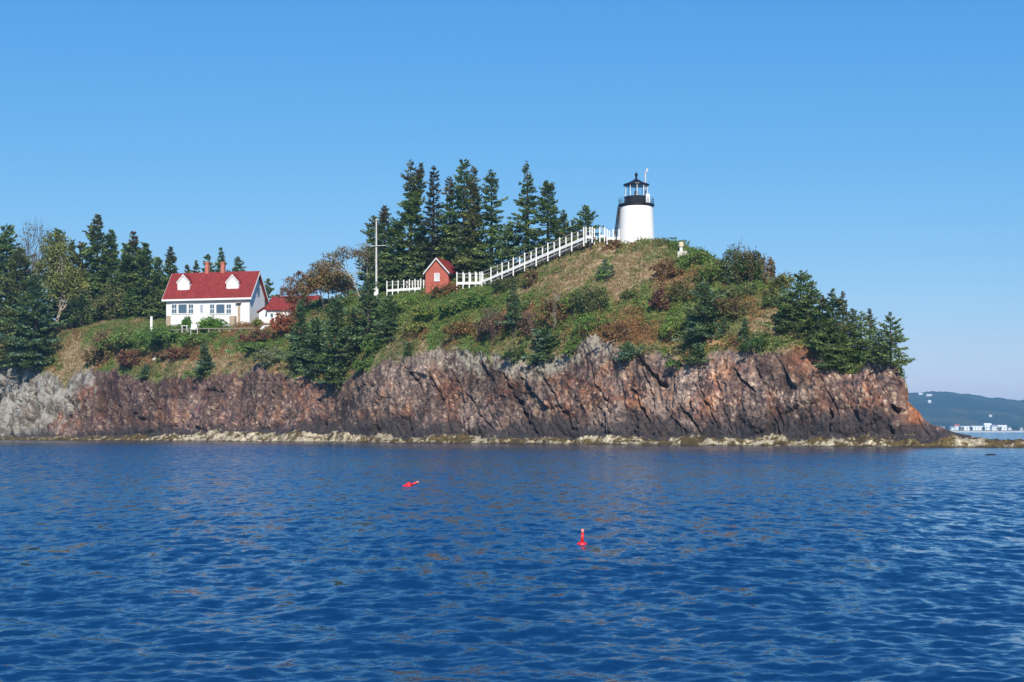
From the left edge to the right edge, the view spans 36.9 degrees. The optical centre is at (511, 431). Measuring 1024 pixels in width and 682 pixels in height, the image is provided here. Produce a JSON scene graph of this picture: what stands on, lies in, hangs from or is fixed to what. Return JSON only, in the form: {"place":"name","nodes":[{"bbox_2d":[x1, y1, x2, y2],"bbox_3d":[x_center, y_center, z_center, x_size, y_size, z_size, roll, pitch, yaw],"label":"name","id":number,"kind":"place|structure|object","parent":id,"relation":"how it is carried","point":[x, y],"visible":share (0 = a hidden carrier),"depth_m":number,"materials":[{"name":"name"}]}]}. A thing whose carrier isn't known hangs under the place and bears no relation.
{"place":"outdoors","nodes":[
{"label":"outdoors","id":0,"kind":"place"},
{"bbox_2d":[0,432,1023,681],"bbox_3d":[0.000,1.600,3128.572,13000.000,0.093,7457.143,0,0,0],"label":"sea","id":1,"kind":"structure","parent":0,"point":[242,562],"depth_m":18.65,"materials":[{"name":"blue liquid"}]},
{"bbox_2d":[0,241,1023,447],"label":"headland","id":2,"kind":"structure","parent":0,"point":[591,391],"depth_m":204.34,"materials":[{"name":"stone"}]},
{"bbox_2d":[0,223,47,323],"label":"spruce tree","id":3,"kind":"object","parent":2,"relation":"on","point":[6,246],"visible":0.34,"depth_m":315.76,"materials":[{"name":"green plant"}]},
{"bbox_2d":[0,247,62,360],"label":"spruce tree","id":4,"kind":"object","parent":2,"relation":"on","point":[25,263],"visible":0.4,"depth_m":294.96,"materials":[{"name":"green plant"}]},
{"bbox_2d":[12,216,51,322],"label":"bare tree","id":5,"kind":"object","parent":2,"relation":"on","point":[30,248],"visible":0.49,"depth_m":314.78,"materials":[{"name":"grey plant"}]},
{"bbox_2d":[0,273,65,371],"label":"spruce tree","id":6,"kind":"object","parent":2,"relation":"on","point":[36,293],"visible":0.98,"depth_m":290.67,"materials":[{"name":"green plant"}]},
{"bbox_2d":[29,227,77,321],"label":"spruce tree","id":7,"kind":"object","parent":2,"relation":"on","point":[53,309],"visible":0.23,"depth_m":311.51,"materials":[{"name":"green plant"}]},
{"bbox_2d":[33,228,95,321],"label":"birch tree","id":8,"kind":"object","parent":2,"relation":"on","point":[66,288],"visible":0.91,"depth_m":308.13,"materials":[{"name":"green plant"}]},
{"bbox_2d":[55,241,95,315],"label":"spruce tree","id":9,"kind":"object","parent":2,"relation":"on","point":[78,260],"visible":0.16,"depth_m":313.54,"materials":[{"name":"green plant"}]},
{"bbox_2d":[58,293,101,328],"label":"shrub","id":10,"kind":"object","parent":2,"relation":"on","point":[75,311],"visible":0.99,"depth_m":295.87,"materials":[{"name":"green plant"}]},
{"bbox_2d":[50,214,115,313],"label":"spruce tree","id":11,"kind":"object","parent":2,"relation":"on","point":[97,226],"visible":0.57,"depth_m":309.45,"materials":[{"name":"green plant"}]},
{"bbox_2d":[80,329,113,366],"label":"shrub","id":12,"kind":"object","parent":2,"relation":"on","point":[100,353],"visible":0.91,"depth_m":280.12,"materials":[{"name":"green plant"}]},
{"bbox_2d":[88,229,121,301],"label":"spruce tree","id":13,"kind":"object","parent":2,"relation":"on","point":[108,255],"visible":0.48,"depth_m":306.66,"materials":[{"name":"green plant"}]},
{"bbox_2d":[88,274,132,319],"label":"shrub","id":14,"kind":"object","parent":2,"relation":"on","point":[104,304],"visible":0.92,"depth_m":298.66,"materials":[{"name":"green plant"}]},
{"bbox_2d":[94,329,143,347],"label":"bramble","id":15,"kind":"object","parent":2,"relation":"on","point":[121,339],"visible":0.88,"depth_m":276.32,"materials":[{"name":"green plant"}]},
{"bbox_2d":[104,231,149,316],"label":"spruce tree","id":16,"kind":"object","parent":2,"relation":"on","point":[129,258],"visible":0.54,"depth_m":301.32,"materials":[{"name":"green plant"}]},
{"bbox_2d":[115,346,143,367],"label":"shrub","id":17,"kind":"object","parent":2,"relation":"on","point":[123,358],"visible":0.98,"depth_m":273.30,"materials":[{"name":"brown plant"}]},
{"bbox_2d":[118,287,142,318],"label":"shrub","id":18,"kind":"object","parent":2,"relation":"on","point":[134,293],"visible":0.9,"depth_m":299.19,"materials":[{"name":"green plant"}]},
{"bbox_2d":[129,242,156,317],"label":"spruce tree","id":19,"kind":"object","parent":2,"relation":"on","point":[143,282],"visible":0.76,"depth_m":299.18,"materials":[{"name":"green plant"}]},
{"bbox_2d":[140,277,165,319],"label":"spruce tree","id":20,"kind":"object","parent":2,"relation":"on","point":[155,295],"visible":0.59,"depth_m":296.35,"materials":[{"name":"green plant"}]},
{"bbox_2d":[142,256,168,316],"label":"spruce tree","id":21,"kind":"object","parent":2,"relation":"on","point":[156,263],"visible":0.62,"depth_m":296.71,"materials":[{"name":"green plant"}]},
{"bbox_2d":[143,246,179,320],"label":"spruce tree","id":22,"kind":"object","parent":2,"relation":"on","point":[170,259],"visible":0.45,"depth_m":294.29,"materials":[{"name":"green plant"}]},
{"bbox_2d":[132,326,191,344],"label":"bramble","id":23,"kind":"object","parent":2,"relation":"on","point":[155,336],"visible":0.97,"depth_m":269.75,"materials":[{"name":"green plant"}]},
{"bbox_2d":[155,345,196,358],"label":"shrub","id":24,"kind":"object","parent":2,"relation":"on","point":[171,352],"visible":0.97,"depth_m":266.18,"materials":[{"name":"brown plant"}]},
{"bbox_2d":[190,342,215,376],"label":"spruce tree","id":25,"kind":"object","parent":2,"relation":"on","point":[201,364],"visible":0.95,"depth_m":258.80,"materials":[{"name":"green plant"}]},
{"bbox_2d":[162,262,268,326],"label":"keeper house","id":26,"kind":"structure","parent":2,"relation":"on","point":[232,298],"depth_m":273.56,"materials":[{"name":"white"}]},
{"bbox_2d":[224,341,275,352],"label":"shrub","id":27,"kind":"object","parent":2,"relation":"on","point":[247,347],"visible":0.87,"depth_m":252.66,"materials":[{"name":"green plant"}]},
{"bbox_2d":[233,329,277,342],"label":"shrub","id":28,"kind":"object","parent":2,"relation":"on","point":[259,334],"visible":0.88,"depth_m":256.22,"materials":[{"name":"brown plant"}]},
{"bbox_2d":[252,344,286,367],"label":"shrub","id":29,"kind":"object","parent":2,"relation":"on","point":[261,355],"visible":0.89,"depth_m":247.03,"materials":[{"name":"green plant"}]},
{"bbox_2d":[270,303,298,332],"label":"shrub","id":30,"kind":"object","parent":2,"relation":"on","point":[288,321],"visible":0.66,"depth_m":253.02,"materials":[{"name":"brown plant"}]},
{"bbox_2d":[257,295,320,323],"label":"outbuilding","id":31,"kind":"structure","parent":2,"relation":"on","point":[267,313],"depth_m":266.21,"materials":[{"name":"red"}]},
{"bbox_2d":[274,270,314,306],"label":"windswept tree","id":32,"kind":"object","parent":2,"relation":"on","point":[289,290],"visible":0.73,"depth_m":256.65,"materials":[{"name":"brown plant"}]},
{"bbox_2d":[275,299,314,370],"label":"spruce tree","id":33,"kind":"object","parent":2,"relation":"on","point":[296,336],"visible":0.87,"depth_m":242.41,"materials":[{"name":"green plant"}]},
{"bbox_2d":[296,316,330,376],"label":"spruce tree","id":34,"kind":"object","parent":2,"relation":"on","point":[315,334],"visible":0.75,"depth_m":238.82,"materials":[{"name":"green plant"}]},
{"bbox_2d":[297,257,357,308],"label":"windswept tree","id":35,"kind":"object","parent":2,"relation":"on","point":[327,281],"visible":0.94,"depth_m":253.13,"materials":[{"name":"brown plant"}]},
{"bbox_2d":[311,298,358,387],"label":"spruce tree","id":36,"kind":"object","parent":2,"relation":"on","point":[333,343],"visible":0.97,"depth_m":233.38,"materials":[{"name":"green plant"}]},
{"bbox_2d":[309,242,384,295],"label":"windswept tree","id":37,"kind":"object","parent":2,"relation":"on","point":[347,252],"visible":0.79,"depth_m":246.58,"materials":[{"name":"brown plant"}]},
{"bbox_2d":[337,309,364,364],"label":"spruce tree","id":38,"kind":"object","parent":2,"relation":"on","point":[353,345],"visible":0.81,"depth_m":233.48,"materials":[{"name":"green plant"}]},
{"bbox_2d":[348,276,384,344],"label":"spruce tree","id":39,"kind":"object","parent":2,"relation":"on","point":[368,318],"visible":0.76,"depth_m":232.22,"materials":[{"name":"green plant"}]},
{"bbox_2d":[353,215,386,291],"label":"spruce tree","id":40,"kind":"object","parent":2,"relation":"on","point":[368,233],"visible":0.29,"depth_m":251.65,"materials":[{"name":"green plant"}]},
{"bbox_2d":[359,332,384,354],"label":"shrub","id":41,"kind":"object","parent":2,"relation":"on","point":[373,342],"visible":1,"depth_m":228.34,"materials":[{"name":"green plant"}]},
{"bbox_2d":[343,223,413,293],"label":"spruce tree","id":42,"kind":"object","parent":2,"relation":"on","point":[393,268],"visible":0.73,"depth_m":241.36,"materials":[{"name":"green plant"}]},
{"bbox_2d":[364,205,396,288],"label":"spruce tree","id":43,"kind":"object","parent":2,"relation":"on","point":[383,217],"visible":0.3,"depth_m":246.24,"materials":[{"name":"green plant"}]},
{"bbox_2d":[372,293,400,340],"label":"spruce tree","id":44,"kind":"object","parent":2,"relation":"on","point":[391,304],"visible":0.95,"depth_m":227.46,"materials":[{"name":"green plant"}]},
{"bbox_2d":[359,159,428,287],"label":"spruce tree","id":45,"kind":"object","parent":2,"relation":"on","point":[410,206],"visible":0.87,"depth_m":241.50,"materials":[{"name":"green plant"}]},
{"bbox_2d":[405,301,438,318],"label":"shrub","id":46,"kind":"object","parent":2,"relation":"on","point":[417,312],"visible":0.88,"depth_m":223.08,"materials":[{"name":"green plant"}]},
{"bbox_2d":[386,231,459,288],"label":"spruce tree","id":47,"kind":"object","parent":2,"relation":"on","point":[415,241],"visible":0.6,"depth_m":241.65,"materials":[{"name":"green plant"}]},
{"bbox_2d":[414,166,454,280],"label":"spruce tree","id":48,"kind":"object","parent":2,"relation":"on","point":[433,222],"visible":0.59,"depth_m":241.40,"materials":[{"name":"green plant"}]},
{"bbox_2d":[0,240,880,384],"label":"dry grass","id":49,"kind":"structure","parent":2,"relation":"on","point":[585,279],"depth_m":211.19,"materials":[{"name":"beige plant"}]},
{"bbox_2d":[423,258,458,293],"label":"brick shed","id":50,"kind":"structure","parent":2,"relation":"on","point":[437,271],"depth_m":231.99,"materials":[{"name":"red"}]},
{"bbox_2d":[427,176,461,267],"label":"spruce tree","id":51,"kind":"object","parent":2,"relation":"on","point":[442,220],"visible":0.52,"depth_m":238.31,"materials":[{"name":"green plant"}]},
{"bbox_2d":[0,237,898,382],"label":"russet bracken","id":52,"kind":"object","parent":2,"relation":"on","point":[421,332],"visible":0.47,"depth_m":208.66,"materials":[{"name":"brown plant"}]},
{"bbox_2d":[0,236,908,399],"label":"green undergrowth","id":53,"kind":"object","parent":2,"relation":"on","point":[432,299],"visible":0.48,"depth_m":217.61,"materials":[{"name":"green plant"}]},
{"bbox_2d":[442,320,473,335],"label":"shrub","id":54,"kind":"object","parent":2,"relation":"on","point":[459,326],"visible":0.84,"depth_m":214.67,"materials":[{"name":"brown plant"}]},
{"bbox_2d":[439,158,487,271],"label":"spruce tree","id":55,"kind":"object","parent":2,"relation":"on","point":[461,193],"visible":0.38,"depth_m":237.16,"materials":[{"name":"green plant"}]},
{"bbox_2d":[450,227,486,282],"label":"spruce tree","id":56,"kind":"object","parent":2,"relation":"on","point":[460,248],"visible":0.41,"depth_m":233.12,"materials":[{"name":"green plant"}]},
{"bbox_2d":[451,166,492,279],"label":"spruce tree","id":57,"kind":"object","parent":2,"relation":"on","point":[475,217],"visible":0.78,"depth_m":232.70,"materials":[{"name":"green plant"}]},
{"bbox_2d":[456,289,494,307],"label":"shrub","id":58,"kind":"object","parent":2,"relation":"on","point":[474,299],"visible":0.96,"depth_m":217.59,"materials":[{"name":"green plant"}]},
{"bbox_2d":[463,169,508,275],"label":"spruce tree","id":59,"kind":"object","parent":2,"relation":"on","point":[494,231],"visible":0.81,"depth_m":231.57,"materials":[{"name":"green plant"}]},
{"bbox_2d":[473,304,511,339],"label":"twiggy shrub","id":60,"kind":"object","parent":2,"relation":"on","point":[483,328],"visible":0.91,"depth_m":210.23,"materials":[{"name":"brown plant"}]},
{"bbox_2d":[487,223,520,273],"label":"spruce tree","id":61,"kind":"object","parent":2,"relation":"on","point":[507,234],"visible":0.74,"depth_m":226.66,"materials":[{"name":"green plant"}]},
{"bbox_2d":[496,284,528,338],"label":"spruce tree","id":62,"kind":"object","parent":2,"relation":"on","point":[517,304],"visible":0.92,"depth_m":207.71,"materials":[{"name":"green plant"}]},
{"bbox_2d":[502,160,541,262],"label":"spruce tree","id":63,"kind":"object","parent":2,"relation":"on","point":[523,202],"visible":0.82,"depth_m":225.63,"materials":[{"name":"green plant"}]},
{"bbox_2d":[513,305,545,338],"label":"twiggy shrub","id":64,"kind":"object","parent":2,"relation":"on","point":[526,322],"visible":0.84,"depth_m":205.60,"materials":[{"name":"brown plant"}]},
{"bbox_2d":[479,227,591,285],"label":"stair flight","id":65,"kind":"object","parent":2,"relation":"on","point":[548,255],"visible":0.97,"depth_m":219.34,"materials":[{"name":"white paint"}]},
{"bbox_2d":[516,180,565,257],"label":"spruce tree","id":66,"kind":"object","parent":2,"relation":"on","point":[553,223],"visible":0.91,"depth_m":223.26,"materials":[{"name":"green plant"}]},
{"bbox_2d":[521,326,561,363],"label":"spruce tree","id":67,"kind":"object","parent":2,"relation":"on","point":[547,337],"visible":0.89,"depth_m":201.40,"materials":[{"name":"green plant"}]},
{"bbox_2d":[538,291,569,329],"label":"twiggy shrub","id":68,"kind":"object","parent":2,"relation":"on","point":[553,308],"visible":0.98,"depth_m":203.19,"materials":[{"name":"brown plant"}]},
{"bbox_2d":[557,205,605,244],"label":"spruce tree","id":69,"kind":"object","parent":2,"relation":"on","point":[586,216],"visible":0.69,"depth_m":218.32,"materials":[{"name":"green plant"}]},
{"bbox_2d":[567,282,610,312],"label":"shrub","id":70,"kind":"object","parent":2,"relation":"on","point":[595,296],"visible":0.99,"depth_m":199.90,"materials":[{"name":"green plant"}]},
{"bbox_2d":[567,310,613,330],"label":"shrub","id":71,"kind":"object","parent":2,"relation":"on","point":[588,321],"visible":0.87,"depth_m":196.51,"materials":[{"name":"green plant"}]},
{"bbox_2d":[595,258,617,282],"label":"shrub","id":72,"kind":"object","parent":2,"relation":"on","point":[603,271],"visible":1,"depth_m":204.24,"materials":[{"name":"green plant"}]},
{"bbox_2d":[589,315,652,338],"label":"shrub","id":73,"kind":"object","parent":2,"relation":"on","point":[616,325],"visible":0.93,"depth_m":192.60,"materials":[{"name":"brown plant"}]},
{"bbox_2d":[611,341,644,362],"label":"spruce tree","id":74,"kind":"object","parent":2,"relation":"on","point":[627,348],"visible":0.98,"depth_m":189.84,"materials":[{"name":"green plant"}]},
{"bbox_2d":[614,168,653,243],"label":"lighthouse","id":75,"kind":"object","parent":2,"relation":"on","point":[634,218],"visible":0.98,"depth_m":211.28,"materials":[{"name":"white paint"}]},
{"bbox_2d":[648,278,677,311],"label":"shrub","id":76,"kind":"object","parent":2,"relation":"on","point":[657,300],"visible":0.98,"depth_m":193.11,"materials":[{"name":"brown plant"}]},
{"bbox_2d":[648,256,683,278],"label":"shrub","id":77,"kind":"object","parent":2,"relation":"on","point":[671,270],"visible":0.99,"depth_m":199.00,"materials":[{"name":"brown plant"}]},
{"bbox_2d":[651,317,685,338],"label":"shrub","id":78,"kind":"object","parent":2,"relation":"on","point":[665,329],"visible":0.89,"depth_m":187.95,"materials":[{"name":"green plant"}]},
{"bbox_2d":[665,278,699,301],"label":"shrub","id":79,"kind":"object","parent":2,"relation":"on","point":[674,288],"visible":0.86,"depth_m":192.29,"materials":[{"name":"green plant"}]},
{"bbox_2d":[676,246,715,265],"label":"shrub","id":80,"kind":"object","parent":2,"relation":"on","point":[702,254],"visible":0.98,"depth_m":199.48,"materials":[{"name":"green plant"}]},
{"bbox_2d":[680,341,713,364],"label":"spruce tree","id":81,"kind":"object","parent":2,"relation":"on","point":[695,352],"visible":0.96,"depth_m":182.15,"materials":[{"name":"green plant"}]},
{"bbox_2d":[670,282,725,341],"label":"spruce tree","id":82,"kind":"object","parent":2,"relation":"on","point":[706,301],"visible":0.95,"depth_m":184.08,"materials":[{"name":"green plant"}]},
{"bbox_2d":[692,257,725,282],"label":"shrub","id":83,"kind":"object","parent":2,"relation":"on","point":[704,273],"visible":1,"depth_m":194.11,"materials":[{"name":"green plant"}]},
{"bbox_2d":[712,295,755,319],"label":"shrub","id":84,"kind":"object","parent":2,"relation":"on","point":[735,307],"visible":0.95,"depth_m":183.33,"materials":[{"name":"green plant"}]},
{"bbox_2d":[715,237,756,283],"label":"twiggy shrub","id":85,"kind":"object","parent":2,"relation":"on","point":[735,255],"visible":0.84,"depth_m":193.36,"materials":[{"name":"green plant"}]},
{"bbox_2d":[718,279,768,298],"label":"shrub","id":86,"kind":"object","parent":2,"relation":"on","point":[731,290],"visible":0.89,"depth_m":187.87,"materials":[{"name":"green plant"}]},
{"bbox_2d":[732,246,764,284],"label":"twiggy shrub","id":87,"kind":"object","parent":2,"relation":"on","point":[750,264],"visible":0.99,"depth_m":192.32,"materials":[{"name":"green plant"}]},
{"bbox_2d":[735,329,782,353],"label":"juniper","id":88,"kind":"object","parent":2,"relation":"on","point":[749,344],"visible":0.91,"depth_m":176.26,"materials":[{"name":"green plant"}]},
{"bbox_2d":[757,254,776,285],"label":"twiggy shrub","id":89,"kind":"object","parent":2,"relation":"on","point":[769,272],"visible":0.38,"depth_m":195.53,"materials":[{"name":"brown plant"}]},
{"bbox_2d":[763,271,797,298],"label":"twiggy shrub","id":90,"kind":"object","parent":2,"relation":"on","point":[781,280],"visible":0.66,"depth_m":185.71,"materials":[{"name":"green plant"}]},
{"bbox_2d":[764,293,798,324],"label":"spruce tree","id":91,"kind":"object","parent":2,"relation":"on","point":[780,311],"visible":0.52,"depth_m":178.68,"materials":[{"name":"green plant"}]},
{"bbox_2d":[756,269,844,330],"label":"spruce tree","id":92,"kind":"object","parent":2,"relation":"on","point":[799,287],"visible":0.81,"depth_m":176.59,"materials":[{"name":"green plant"}]},
{"bbox_2d":[777,280,830,334],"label":"spruce tree","id":93,"kind":"object","parent":2,"relation":"on","point":[814,296],"visible":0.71,"depth_m":174.84,"materials":[{"name":"green plant"}]},
{"bbox_2d":[800,295,834,341],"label":"spruce tree","id":94,"kind":"object","parent":2,"relation":"on","point":[819,313],"visible":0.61,"depth_m":172.29,"materials":[{"name":"green plant"}]},
{"bbox_2d":[803,315,842,355],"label":"spruce tree","id":95,"kind":"object","parent":2,"relation":"on","point":[814,341],"visible":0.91,"depth_m":170.62,"materials":[{"name":"green plant"}]},
{"bbox_2d":[812,288,849,355],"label":"spruce tree","id":96,"kind":"object","parent":2,"relation":"on","point":[830,309],"visible":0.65,"depth_m":171.13,"materials":[{"name":"green plant"}]},
{"bbox_2d":[825,291,854,354],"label":"spruce tree","id":97,"kind":"object","parent":2,"relation":"on","point":[843,310],"visible":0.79,"depth_m":170.75,"materials":[{"name":"green plant"}]},
{"bbox_2d":[813,331,869,369],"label":"spruce tree","id":98,"kind":"object","parent":2,"relation":"on","point":[833,363],"visible":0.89,"depth_m":169.75,"materials":[{"name":"green plant"}]},
{"bbox_2d":[832,308,867,362],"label":"spruce tree","id":99,"kind":"object","parent":2,"relation":"on","point":[854,324],"visible":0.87,"depth_m":170.31,"materials":[{"name":"green plant"}]},
{"bbox_2d":[846,311,876,358],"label":"spruce tree","id":100,"kind":"object","parent":2,"relation":"on","point":[865,330],"visible":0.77,"depth_m":170.84,"materials":[{"name":"green plant"}]},
{"bbox_2d":[863,331,897,362],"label":"spruce tree","id":101,"kind":"object","parent":2,"relation":"on","point":[875,342],"visible":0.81,"depth_m":165.91,"materials":[{"name":"green plant"}]},
{"bbox_2d":[868,312,915,365],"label":"spruce tree","id":102,"kind":"object","parent":2,"relation":"on","point":[889,336],"visible":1,"depth_m":164.81,"materials":[{"name":"green plant"}]},
{"bbox_2d":[0,0,1023,400],"label":"sky","id":103,"kind":"structure","parent":0,"point":[874,149],"materials":[{"name":"blue"}]},
{"bbox_2d":[908,391,1023,431],"bbox_3d":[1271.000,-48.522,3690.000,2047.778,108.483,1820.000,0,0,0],"label":"hill","id":104,"kind":"structure","parent":0,"point":[943,409],"depth_m":3336.98,"materials":[{"name":"blue"}]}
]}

